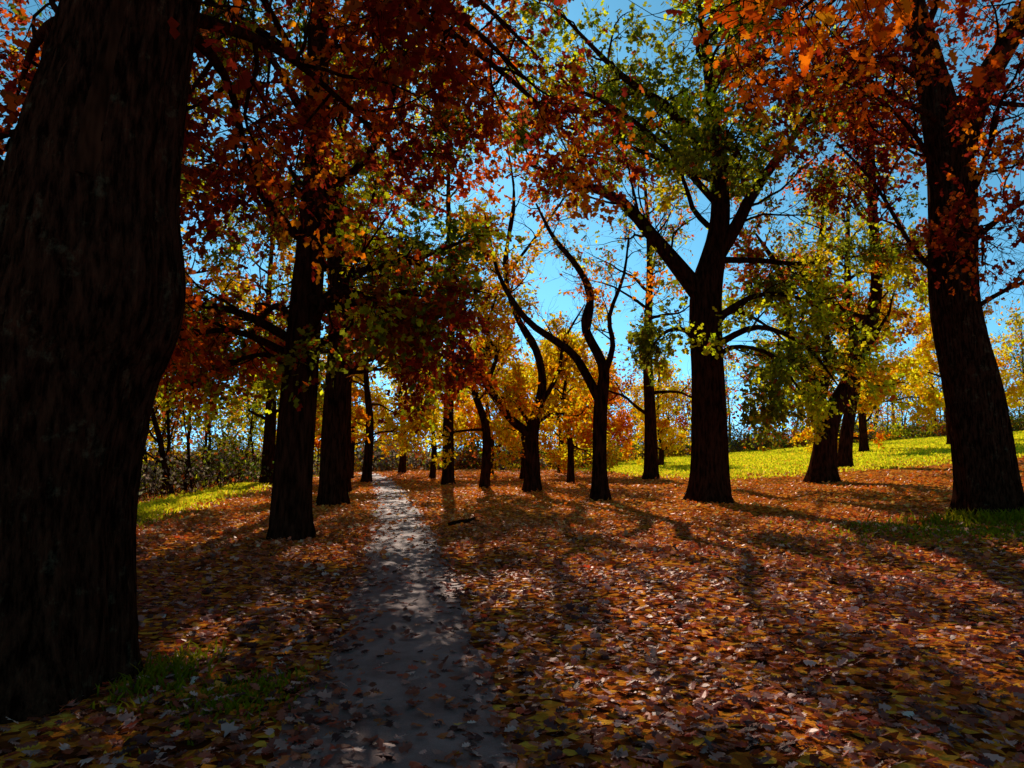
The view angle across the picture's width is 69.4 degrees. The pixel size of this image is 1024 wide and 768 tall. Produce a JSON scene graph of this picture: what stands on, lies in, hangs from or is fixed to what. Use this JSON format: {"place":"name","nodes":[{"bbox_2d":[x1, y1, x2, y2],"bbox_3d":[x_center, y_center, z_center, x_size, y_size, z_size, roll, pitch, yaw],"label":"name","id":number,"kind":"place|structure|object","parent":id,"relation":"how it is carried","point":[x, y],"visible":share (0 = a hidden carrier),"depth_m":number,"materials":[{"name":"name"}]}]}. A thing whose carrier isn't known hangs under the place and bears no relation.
{"place":"outdoors","nodes":[
{"label":"outdoors","id":0,"kind":"place"},
{"bbox_2d":[0,436,1023,767],"bbox_3d":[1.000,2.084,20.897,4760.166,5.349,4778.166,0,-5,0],"label":"ground","id":1,"kind":"structure","parent":0,"point":[574,758],"depth_m":6.42,"materials":[{"name":"brown soil"}]},
{"bbox_2d":[0,0,51,92],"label":"oak tree","id":2,"kind":"object","parent":1,"relation":"on","point":[13,56],"visible":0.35,"depth_m":11.84,"materials":[{"name":"red plant"}]},
{"bbox_2d":[7,1,228,378],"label":"oak tree","id":3,"kind":"object","parent":1,"relation":"on","point":[184,159],"visible":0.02,"depth_m":19.64,"materials":[{"name":"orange plant"}]},
{"bbox_2d":[153,230,200,413],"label":"oak tree","id":4,"kind":"object","parent":1,"relation":"on","point":[169,377],"depth_m":37.02,"materials":[{"name":"red plant"}]},
{"bbox_2d":[161,72,254,377],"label":"oak tree","id":5,"kind":"object","parent":1,"relation":"on","point":[225,261],"visible":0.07,"depth_m":27.98,"materials":[{"name":"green plant"}]},
{"bbox_2d":[138,248,358,499],"bbox_3d":[-24.186,0.073,35.350,26.304,12.671,47.592,0,-5,0],"label":"woodland edge","id":6,"kind":"object","parent":1,"relation":"on","point":[163,474],"visible":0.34,"depth_m":34.24,"materials":[{"name":"green plant"}]},
{"bbox_2d":[199,139,324,483],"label":"oak tree","id":7,"kind":"object","parent":1,"relation":"on","point":[269,441],"visible":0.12,"depth_m":37.81,"materials":[{"name":"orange plant"}]},
{"bbox_2d":[0,0,585,540],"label":"oak tree","id":8,"kind":"object","parent":1,"relation":"on","point":[406,324],"visible":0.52,"depth_m":13.72,"materials":[{"name":"red plant"}]},
{"bbox_2d":[0,0,670,723],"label":"oak tree","id":9,"kind":"object","parent":1,"relation":"on","point":[96,146],"visible":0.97,"depth_m":5.11,"materials":[{"name":"brown plant"}]},
{"bbox_2d":[222,2,454,505],"bbox_3d":[-6.157,-4.680,22.764,9.260,17.148,8.763,0,-5,0],"label":"oak tree","id":10,"kind":"object","parent":1,"relation":"on","point":[333,488],"visible":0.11,"depth_m":22.22,"materials":[{"name":"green plant"}]},
{"bbox_2d":[228,152,468,491],"bbox_3d":[-6.922,-2.659,29.770,10.634,14.498,7.322,4,-6,-37],"label":"oak tree","id":11,"kind":"object","parent":1,"relation":"on","point":[377,207],"visible":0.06,"depth_m":28.75,"materials":[{"name":"orange plant"}]},
{"bbox_2d":[315,334,424,477],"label":"maple tree","id":12,"kind":"object","parent":1,"relation":"on","point":[376,397],"visible":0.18,"depth_m":44.88,"materials":[{"name":"orange plant"}]},
{"bbox_2d":[315,274,441,481],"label":"maple tree","id":13,"kind":"object","parent":1,"relation":"on","point":[368,439],"visible":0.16,"depth_m":38.94,"materials":[{"name":"orange plant"}]},
{"bbox_2d":[273,472,517,767],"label":"footpath","id":14,"kind":"structure","parent":1,"relation":"on","point":[390,686],"depth_m":5.32,"materials":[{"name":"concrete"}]},
{"bbox_2d":[354,357,465,472],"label":"maple tree","id":15,"kind":"object","parent":1,"relation":"on","point":[402,464],"visible":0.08,"depth_m":53.55,"materials":[{"name":"orange plant"}]},
{"bbox_2d":[397,343,475,477],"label":"maple tree","id":16,"kind":"object","parent":1,"relation":"on","point":[432,473],"visible":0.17,"depth_m":42.63,"materials":[{"name":"orange plant"}]},
{"bbox_2d":[374,91,539,484],"bbox_3d":[-2.693,-5.080,36.503,8.733,20.570,7.830,-4,-6,36],"label":"maple tree","id":17,"kind":"object","parent":1,"relation":"on","point":[448,476],"visible":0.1,"depth_m":35.60,"materials":[{"name":"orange plant"}]},
{"bbox_2d":[396,268,539,487],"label":"maple tree","id":18,"kind":"object","parent":1,"relation":"on","point":[484,481],"visible":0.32,"depth_m":31.28,"materials":[{"name":"orange plant"}]},
{"bbox_2d":[440,333,525,473],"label":"maple tree","id":19,"kind":"object","parent":1,"relation":"on","point":[471,409],"visible":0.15,"depth_m":49.83,"materials":[{"name":"orange plant"}]},
{"bbox_2d":[0,439,1023,767],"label":"fallen leaves","id":20,"kind":"object","parent":1,"relation":"on","point":[986,759],"depth_m":6.96,"materials":[{"name":"orange plant"}]},
{"bbox_2d":[426,105,624,491],"bbox_3d":[0.683,-3.416,29.334,8.691,15.726,4.522,0,-5,0],"label":"maple tree","id":21,"kind":"object","parent":1,"relation":"on","point":[530,433],"visible":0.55,"depth_m":28.74,"materials":[{"name":"orange plant"}]},
{"bbox_2d":[468,352,588,479],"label":"maple tree","id":22,"kind":"object","parent":1,"relation":"on","point":[500,431],"visible":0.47,"depth_m":42.24,"materials":[{"name":"orange plant"}]},
{"bbox_2d":[70,430,1023,755],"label":"grass","id":23,"kind":"structure","parent":1,"relation":"on","point":[798,462],"depth_m":15.12,"materials":[{"name":"green plant"}]},
{"bbox_2d":[521,329,592,472],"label":"maple tree","id":24,"kind":"object","parent":1,"relation":"on","point":[561,441],"visible":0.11,"depth_m":53.84,"materials":[{"name":"orange plant"}]},
{"bbox_2d":[444,184,673,500],"bbox_3d":[1.444,-1.378,24.322,7.351,10.775,3.168,0,-5,0],"label":"maple tree","id":25,"kind":"object","parent":1,"relation":"on","point":[599,392],"visible":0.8,"depth_m":24.10,"materials":[{"name":"brown plant"}]},
{"bbox_2d":[509,327,622,482],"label":"maple tree","id":26,"kind":"object","parent":1,"relation":"on","point":[562,395],"visible":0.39,"depth_m":36.92,"materials":[{"name":"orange plant"}]},
{"bbox_2d":[143,296,1023,477],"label":"distant trees","id":27,"kind":"object","parent":1,"relation":"on","point":[898,429],"visible":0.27,"depth_m":89.42,"materials":[{"name":"orange plant"}]},
{"bbox_2d":[554,357,640,463],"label":"maple tree","id":28,"kind":"object","parent":1,"relation":"on","point":[619,424],"visible":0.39,"depth_m":45.11,"materials":[{"name":"yellow plant"}]},
{"bbox_2d":[548,108,738,479],"bbox_3d":[6.995,-4.499,39.312,11.051,19.628,8.464,5,-7,-44],"label":"oak tree","id":29,"kind":"object","parent":1,"relation":"on","point":[651,468],"visible":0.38,"depth_m":38.86,"materials":[{"name":"green plant"}]},
{"bbox_2d":[624,359,690,465],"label":"maple tree","id":30,"kind":"object","parent":1,"relation":"on","point":[665,429],"visible":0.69,"depth_m":59.68,"materials":[{"name":"yellow plant"}]},
{"bbox_2d":[494,0,928,503],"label":"oak tree","id":31,"kind":"object","parent":1,"relation":"on","point":[726,176],"visible":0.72,"depth_m":22.36,"materials":[{"name":"green plant"}]},
{"bbox_2d":[622,0,1005,152],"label":"oak tree","id":32,"kind":"object","parent":1,"relation":"on","point":[828,18],"visible":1,"depth_m":6.20,"materials":[{"name":"orange plant"}]},
{"bbox_2d":[766,126,931,467],"bbox_3d":[17.968,-4.471,39.144,9.036,19.006,8.922,0,-5,0],"label":"oak tree","id":33,"kind":"object","parent":1,"relation":"on","point":[845,453],"visible":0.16,"depth_m":38.86,"materials":[{"name":"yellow plant"}]},
{"bbox_2d":[723,45,990,482],"bbox_3d":[13.540,-5.231,30.203,10.361,18.881,11.169,-5,-7,43],"label":"oak tree","id":34,"kind":"object","parent":1,"relation":"on","point":[823,464],"visible":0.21,"depth_m":29.69,"materials":[{"name":"green plant"}]},
{"bbox_2d":[703,0,1023,515],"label":"oak tree","id":35,"kind":"object","parent":1,"relation":"on","point":[985,465],"visible":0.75,"depth_m":15.93,"materials":[{"name":"brown plant"}]},
{"bbox_2d":[789,290,944,453],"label":"oak tree","id":36,"kind":"object","parent":1,"relation":"on","point":[932,400],"visible":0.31,"depth_m":55.96,"materials":[{"name":"yellow plant"}]},
{"bbox_2d":[883,279,1023,444],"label":"oak tree","id":37,"kind":"object","parent":1,"relation":"on","point":[931,365],"visible":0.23,"depth_m":59.19,"materials":[{"name":"yellow plant"}]},
{"bbox_2d":[0,0,1023,451],"label":"sky","id":38,"kind":"structure","parent":0,"point":[549,290],"materials":[{"name":"blue"}]}
]}

